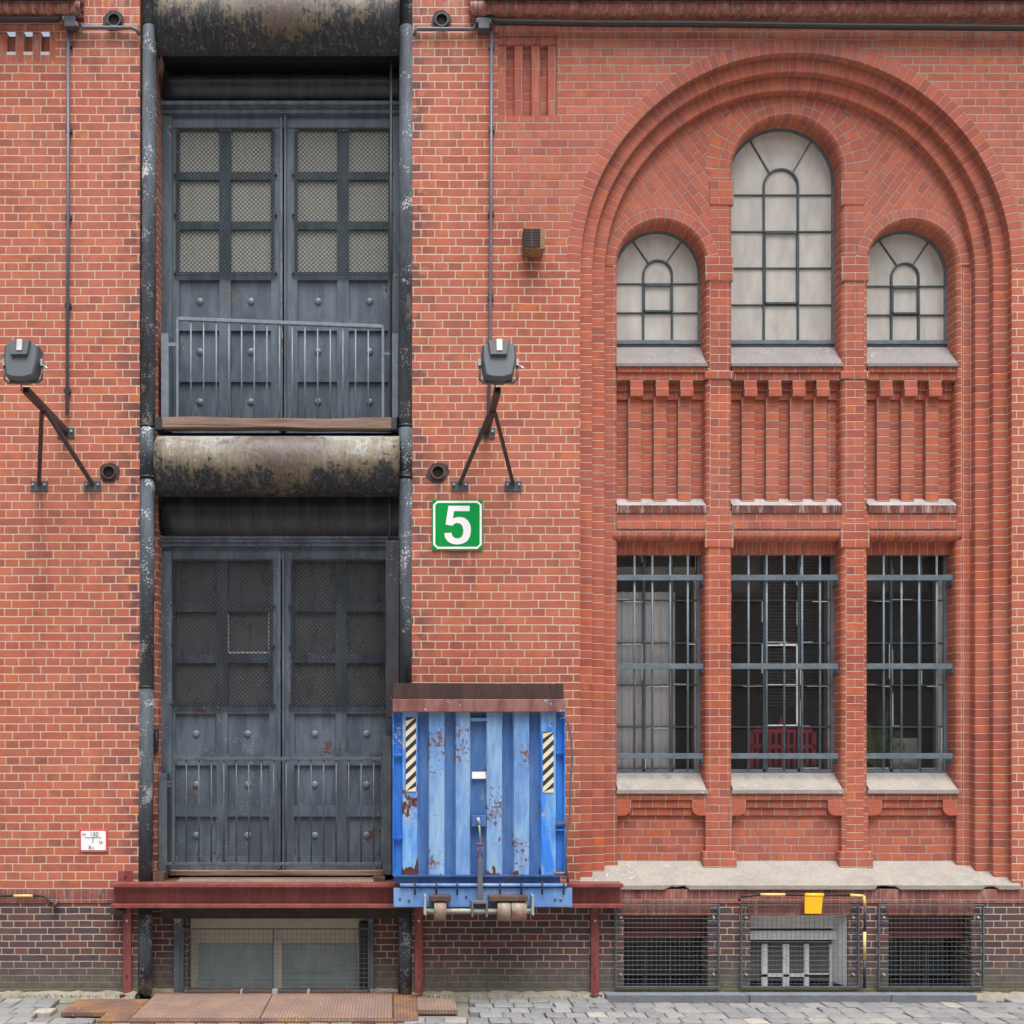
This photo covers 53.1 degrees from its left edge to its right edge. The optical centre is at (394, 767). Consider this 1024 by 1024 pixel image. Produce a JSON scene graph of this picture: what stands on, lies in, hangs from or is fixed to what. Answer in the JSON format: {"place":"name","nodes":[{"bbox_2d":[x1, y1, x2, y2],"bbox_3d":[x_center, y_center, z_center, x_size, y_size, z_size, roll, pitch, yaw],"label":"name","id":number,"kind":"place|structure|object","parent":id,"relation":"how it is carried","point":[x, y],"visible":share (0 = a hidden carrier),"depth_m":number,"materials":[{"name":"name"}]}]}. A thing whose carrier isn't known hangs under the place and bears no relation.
{"place":"outdoors","nodes":[
{"label":"outdoors","id":0,"kind":"place"},
{"bbox_2d":[0,997,1023,1023],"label":"pavement","id":1,"kind":"structure","parent":0,"point":[545,1010],"depth_m":8.81,"materials":[{"name":"stone"}]},
{"bbox_2d":[61,988,456,1023],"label":"cellar hatch","id":2,"kind":"object","parent":1,"relation":"in","point":[329,1007],"visible":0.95,"depth_m":8.94,"materials":[{"name":"brown metal"}]},
{"bbox_2d":[182,928,368,994],"bbox_3d":[-1.123,1.824,9.531,1.759,0.622,0.102,0,0,0],"label":"grille","id":3,"kind":"object","parent":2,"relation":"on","point":[274,991],"visible":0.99,"depth_m":9.56,"materials":[{"name":"metal"}]},
{"bbox_2d":[110,871,622,996],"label":"steel platform beam","id":4,"kind":"structure","parent":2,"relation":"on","point":[161,890],"depth_m":9.39,"materials":[{"name":"red metal"}]},
{"bbox_2d":[158,736,391,874],"bbox_3d":[-1.137,0.355,9.675,2.213,1.315,0.170,0,0,0],"label":"guard rail","id":5,"kind":"object","parent":4,"relation":"on","point":[165,783],"visible":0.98,"depth_m":9.61,"materials":[{"name":"metal"}]},
{"bbox_2d":[393,683,572,920],"bbox_3d":[0.797,0.299,9.142,1.632,2.141,0.277,0,0,0],"label":"dock leveller","id":6,"kind":"object","parent":4,"relation":"attached to","point":[479,786],"visible":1,"depth_m":9.18,"materials":[{"name":"metal"}]},
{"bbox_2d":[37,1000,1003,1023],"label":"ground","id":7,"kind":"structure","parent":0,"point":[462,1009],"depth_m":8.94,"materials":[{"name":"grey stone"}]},
{"bbox_2d":[0,0,1023,999],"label":"brick building","id":8,"kind":"structure","parent":7,"relation":"on","point":[762,246],"depth_m":9.66,"materials":[{"name":"brick"}]},
{"bbox_2d":[0,895,58,907],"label":"pipe","id":9,"kind":"object","parent":8,"relation":"attached to","point":[55,903],"visible":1,"depth_m":9.46,"materials":[{"name":"metal"}]},
{"bbox_2d":[0,14,63,22],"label":"cable","id":10,"kind":"object","parent":8,"relation":"attached to","point":[31,19],"visible":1,"depth_m":9.39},
{"bbox_2d":[2,339,100,491],"bbox_3d":[-3.080,-3.056,8.903,0.660,0.932,1.194,0,0,0],"label":"floodlight","id":11,"kind":"object","parent":8,"relation":"attached to","point":[22,362],"visible":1,"depth_m":8.43,"materials":[{"name":"metal"}]},
{"bbox_2d":[64,30,71,414],"bbox_3d":[-3.054,-5.125,9.475,0.067,3.650,0.050,0,0,0],"label":"conduit","id":12,"kind":"object","parent":8,"relation":"attached to","point":[68,219],"visible":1,"depth_m":9.46,"materials":[{"name":"grey metal"}]},
{"bbox_2d":[62,15,78,32],"bbox_3d":[-3.021,-6.941,9.445,0.162,0.118,0.090,0,0,0],"label":"junction box","id":13,"kind":"object","parent":8,"relation":"attached to","point":[71,24],"visible":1,"depth_m":9.40,"materials":[{"name":"grey metal"}]},
{"bbox_2d":[79,829,107,851],"bbox_3d":[-2.821,0.680,9.489,0.265,0.217,0.016,0,0,0],"label":"hydrant sign","id":14,"kind":"object","parent":8,"relation":"attached to","point":[93,840],"visible":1,"depth_m":9.48,"materials":[{"name":"white metal"}]},
{"bbox_2d":[100,463,119,481],"bbox_3d":[-2.668,-2.772,9.486,0.192,0.181,0.028,0,0,0],"label":"pipe stub","id":15,"kind":"object","parent":8,"relation":"attached to","point":[109,472],"visible":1,"depth_m":9.49,"materials":[{"name":"brown metal"}]},
{"bbox_2d":[79,22,140,35],"bbox_3d":[-2.658,-6.899,9.465,0.574,0.117,0.044,0,0,0],"label":"conduit","id":16,"kind":"object","parent":8,"relation":"attached to","point":[133,28],"visible":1,"depth_m":9.45,"materials":[{"name":"grey metal"}]},
{"bbox_2d":[103,11,123,30],"bbox_3d":[-2.636,-7.002,9.486,0.198,0.188,0.028,0,0,0],"label":"pipe stub","id":17,"kind":"object","parent":8,"relation":"attached to","point":[112,18],"visible":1,"depth_m":9.49,"materials":[{"name":"grey metal"}]},
{"bbox_2d":[138,0,156,993],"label":"iron post","id":18,"kind":"object","parent":8,"relation":"attached to","point":[148,371],"visible":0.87,"depth_m":9.48,"materials":[{"name":"metal"}]},
{"bbox_2d":[154,730,158,749],"bbox_3d":[-2.263,-0.268,9.606,0.042,0.192,0.111,0,0,-7],"label":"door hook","id":19,"kind":"object","parent":8,"relation":"attached to","point":[156,739],"depth_m":9.60,"materials":[{"name":"metal"}]},
{"bbox_2d":[155,417,396,434],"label":"timber beam","id":20,"kind":"structure","parent":8,"relation":"attached to","point":[366,424],"depth_m":9.47,"materials":[{"name":"wood"}]},
{"bbox_2d":[190,919,367,989],"bbox_3d":[-1.131,1.815,9.765,1.851,0.730,0.130,0,0,0],"label":"window","id":21,"kind":"structure","parent":8,"relation":"in","point":[236,975],"depth_m":9.81,"materials":[{"name":"beige paint"}]},
{"bbox_2d":[161,317,397,421],"bbox_3d":[-1.091,-3.755,9.682,2.253,1.049,0.155,0,0,0],"label":"guard rail","id":22,"kind":"object","parent":8,"relation":"attached to","point":[167,344],"visible":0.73,"depth_m":9.61,"materials":[{"name":"metal"}]},
{"bbox_2d":[160,101,398,435],"bbox_3d":[-1.097,-4.830,9.820,2.397,3.162,0.180,0,0,0],"label":"loading door","id":23,"kind":"structure","parent":8,"relation":"in","point":[222,161],"depth_m":9.83,"materials":[{"name":"paint"}]},
{"bbox_2d":[160,536,398,869],"bbox_3d":[-1.097,-0.615,9.820,2.397,3.236,0.180,0,0,0],"label":"loading door","id":24,"kind":"structure","parent":8,"relation":"in","point":[216,702],"depth_m":9.83,"materials":[{"name":"paint"}]},
{"bbox_2d":[390,56,391,416],"bbox_3d":[-0.035,-5.011,9.550,0.020,3.448,0.020,0,0,-23],"label":"hanging rod","id":25,"kind":"object","parent":8,"relation":"hanging from","point":[390,236],"visible":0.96,"depth_m":9.54,"materials":[{"name":"metal"}]},
{"bbox_2d":[398,0,412,993],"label":"iron post","id":26,"kind":"object","parent":8,"relation":"attached to","point":[405,425],"visible":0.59,"depth_m":9.48,"materials":[{"name":"metal"}]},
{"bbox_2d":[386,541,398,717],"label":"steel box column","id":27,"kind":"structure","parent":26,"relation":"attached to","point":[392,612],"depth_m":9.49,"materials":[{"name":"grey metal"}]},
{"bbox_2d":[426,463,448,483],"bbox_3d":[0.403,-2.762,9.486,0.220,0.201,0.028,0,0,0],"label":"pipe stub","id":28,"kind":"object","parent":8,"relation":"attached to","point":[437,473],"visible":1,"depth_m":9.49,"materials":[{"name":"metal"}]},
{"bbox_2d":[431,10,451,31],"bbox_3d":[0.438,-7.004,9.486,0.192,0.204,0.028,0,0,0],"label":"pipe stub","id":29,"kind":"object","parent":8,"relation":"attached to","point":[441,18],"visible":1,"depth_m":9.49,"materials":[{"name":"grey metal"}]},
{"bbox_2d":[413,23,477,35],"bbox_3d":[0.473,-6.895,9.464,0.610,0.110,0.043,0,0,0],"label":"conduit","id":30,"kind":"object","parent":8,"relation":"attached to","point":[473,28],"visible":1,"depth_m":9.45,"materials":[{"name":"grey metal"}]},
{"bbox_2d":[432,500,482,549],"bbox_3d":[0.588,-2.275,9.487,0.475,0.470,0.018,0,0,0],"label":"house number sign","id":31,"kind":"object","parent":8,"relation":"attached to","point":[457,524],"visible":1,"depth_m":9.48,"materials":[{"name":"green metal"}]},
{"bbox_2d":[476,17,491,34],"bbox_3d":[0.831,-6.921,9.445,0.157,0.119,0.090,0,0,0],"label":"junction box","id":32,"kind":"object","parent":8,"relation":"attached to","point":[484,25],"visible":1,"depth_m":9.40,"materials":[{"name":"grey metal"}]},
{"bbox_2d":[451,339,524,491],"bbox_3d":[0.860,-3.056,8.903,0.660,0.932,1.194,0,0,0],"label":"floodlight","id":33,"kind":"object","parent":8,"relation":"attached to","point":[498,360],"visible":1,"depth_m":8.40,"materials":[{"name":"metal"}]},
{"bbox_2d":[487,27,494,411],"bbox_3d":[0.897,-5.067,9.475,0.075,3.685,0.050,0,0,0],"label":"conduit","id":34,"kind":"object","parent":8,"relation":"attached to","point":[490,297],"visible":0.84,"depth_m":9.46,"materials":[{"name":"grey metal"}]},
{"bbox_2d":[522,227,544,256],"bbox_3d":[1.285,-4.888,9.425,0.200,0.215,0.150,0,0,0],"label":"vent box","id":35,"kind":"object","parent":8,"relation":"attached to","point":[533,241],"visible":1,"depth_m":9.36,"materials":[{"name":"brown metal"}]},
{"bbox_2d":[617,592,674,768],"bbox_3d":[2.424,-0.810,9.938,0.659,1.832,0.040,0,0,0],"label":"curtain","id":36,"kind":"object","parent":8,"relation":"hanging from","point":[660,676],"visible":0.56,"depth_m":9.94,"materials":[{"name":"fabric"}]},
{"bbox_2d":[617,555,703,771],"bbox_3d":[2.559,-1.010,9.829,0.840,2.091,0.114,0,0,0],"label":"window grille","id":37,"kind":"object","parent":8,"relation":"attached to","point":[634,666],"depth_m":9.78,"materials":[{"name":"metal"}]},
{"bbox_2d":[616,231,706,366],"bbox_3d":[2.560,-4.549,9.851,0.870,1.403,0.299,0,0,0],"label":"window","id":38,"kind":"structure","parent":8,"relation":"in","point":[658,273],"depth_m":9.91,"materials":[{"name":"glass"}]},
{"bbox_2d":[616,556,707,793],"bbox_3d":[2.562,-0.943,9.848,0.874,2.384,0.304,0,0,0],"label":"window","id":39,"kind":"structure","parent":8,"relation":"in","point":[642,781],"depth_m":9.89,"materials":[{"name":"paint"}]},
{"bbox_2d":[624,886,705,985],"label":"window","id":40,"kind":"structure","parent":8,"relation":"in","point":[630,925],"depth_m":9.74,"materials":[{"name":"paint"}]},
{"bbox_2d":[615,904,719,987],"bbox_3d":[2.546,1.661,9.475,0.974,0.780,0.050,0,0,0],"label":"grille","id":41,"kind":"object","parent":8,"relation":"attached to","point":[670,946],"visible":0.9,"depth_m":9.46,"materials":[{"name":"metal"}]},
{"bbox_2d":[487,14,1023,30],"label":"cable","id":42,"kind":"object","parent":8,"relation":"attached to","point":[772,25],"visible":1,"depth_m":9.39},
{"bbox_2d":[750,717,815,768],"bbox_3d":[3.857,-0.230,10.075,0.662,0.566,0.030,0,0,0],"label":"pink chair","id":43,"kind":"object","parent":8,"relation":"in","point":[788,746],"visible":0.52,"depth_m":10.06,"materials":[{"name":"plastic"}]},
{"bbox_2d":[731,555,838,771],"bbox_3d":[3.763,-1.010,9.829,1.042,2.091,0.114,0,0,0],"label":"window grille","id":44,"kind":"object","parent":8,"relation":"attached to","point":[748,666],"depth_m":9.78,"materials":[{"name":"metal"}]},
{"bbox_2d":[731,129,843,366],"bbox_3d":[3.763,-5.049,9.851,1.072,2.404,0.299,0,0,0],"label":"window","id":45,"kind":"structure","parent":8,"relation":"in","point":[782,211],"depth_m":9.91,"materials":[{"name":"glass"}]},
{"bbox_2d":[731,556,843,793],"bbox_3d":[3.764,-0.943,9.848,1.076,2.384,0.304,0,0,0],"label":"window","id":46,"kind":"structure","parent":8,"relation":"in","point":[756,781],"depth_m":9.89,"materials":[{"name":"paint"}]},
{"bbox_2d":[750,915,846,985],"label":"window","id":47,"kind":"structure","parent":8,"relation":"in","point":[760,925],"depth_m":9.72,"materials":[{"name":"white paint"}]},
{"bbox_2d":[740,904,859,987],"bbox_3d":[3.784,1.661,9.475,1.109,0.780,0.050,0,0,0],"label":"grille","id":48,"kind":"object","parent":8,"relation":"attached to","point":[857,946],"visible":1,"depth_m":9.46,"materials":[{"name":"metal"}]},
{"bbox_2d":[738,893,866,988],"bbox_3d":[3.793,1.608,9.430,1.197,0.884,0.028,0,0,0],"label":"striped pipe","id":49,"kind":"object","parent":8,"relation":"attached to","point":[846,895],"visible":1,"depth_m":9.42,"materials":[{"name":"yellow metal"}]},
{"bbox_2d":[804,893,823,913],"bbox_3d":[3.894,1.257,9.418,0.179,0.188,0.040,0,0,0],"label":"yellow tag","id":50,"kind":"object","parent":49,"relation":"hanging from","point":[812,903],"visible":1,"depth_m":9.40,"materials":[{"name":"plastic"}]},
{"bbox_2d":[803,750,867,768],"bbox_3d":[4.382,-0.018,10.128,0.665,0.535,0.198,0,0,0],"label":"palm plant","id":51,"kind":"object","parent":8,"relation":"in","point":[816,763],"visible":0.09,"depth_m":10.15,"materials":[{"name":"green plant"}]},
{"bbox_2d":[813,698,906,768],"bbox_3d":[4.596,-0.229,10.037,0.939,0.958,0.224,0,0,4],"label":"palm plant","id":52,"kind":"object","parent":8,"relation":"in","point":[887,745],"visible":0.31,"depth_m":10.00,"materials":[{"name":"green plant"}]},
{"bbox_2d":[893,738,916,768],"bbox_3d":[5.055,-0.132,10.023,0.258,0.327,0.011,0,0,0],"label":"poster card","id":53,"kind":"object","parent":8,"relation":"in","point":[911,746],"visible":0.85,"depth_m":10.02,"materials":[{"name":"grey paper"}]},
{"bbox_2d":[867,555,952,771],"bbox_3d":[4.965,-1.010,9.829,0.840,2.091,0.114,0,0,0],"label":"window grille","id":54,"kind":"object","parent":8,"relation":"attached to","point":[901,666],"depth_m":9.78,"materials":[{"name":"metal"}]},
{"bbox_2d":[867,231,958,366],"bbox_3d":[4.965,-4.549,9.851,0.870,1.403,0.299,0,0,0],"label":"window","id":55,"kind":"structure","parent":8,"relation":"in","point":[907,283],"depth_m":9.91,"materials":[{"name":"glass"}]},
{"bbox_2d":[866,556,959,793],"bbox_3d":[4.967,-0.943,9.848,0.874,2.384,0.304,0,0,0],"label":"window","id":56,"kind":"structure","parent":8,"relation":"in","point":[891,781],"depth_m":9.89,"materials":[{"name":"paint"}]},
{"bbox_2d":[877,886,964,985],"bbox_3d":[5.058,1.825,9.925,0.955,1.290,0.630,0,0,0],"label":"window","id":57,"kind":"structure","parent":8,"relation":"in","point":[907,925],"depth_m":9.74,"materials":[{"name":"paint"}]},
{"bbox_2d":[877,904,984,987],"bbox_3d":[5.009,1.661,9.475,0.989,0.780,0.050,0,0,0],"label":"grille","id":58,"kind":"object","parent":8,"relation":"attached to","point":[928,946],"visible":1,"depth_m":9.46,"materials":[{"name":"metal"}]},
{"bbox_2d":[0,988,1023,1002],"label":"footing","id":59,"kind":"object","parent":7,"relation":"on","point":[983,996],"visible":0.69,"depth_m":9.43,"materials":[{"name":"grey stone"}]},
{"bbox_2d":[0,989,1013,997],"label":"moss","id":60,"kind":"object","parent":59,"relation":"on","point":[726,990],"visible":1,"depth_m":9.47,"materials":[{"name":"green plant"}]},
{"bbox_2d":[603,992,976,1002],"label":"kerb","id":61,"kind":"structure","parent":7,"relation":"on","point":[757,997],"depth_m":9.36,"materials":[{"name":"stone"}]}
]}

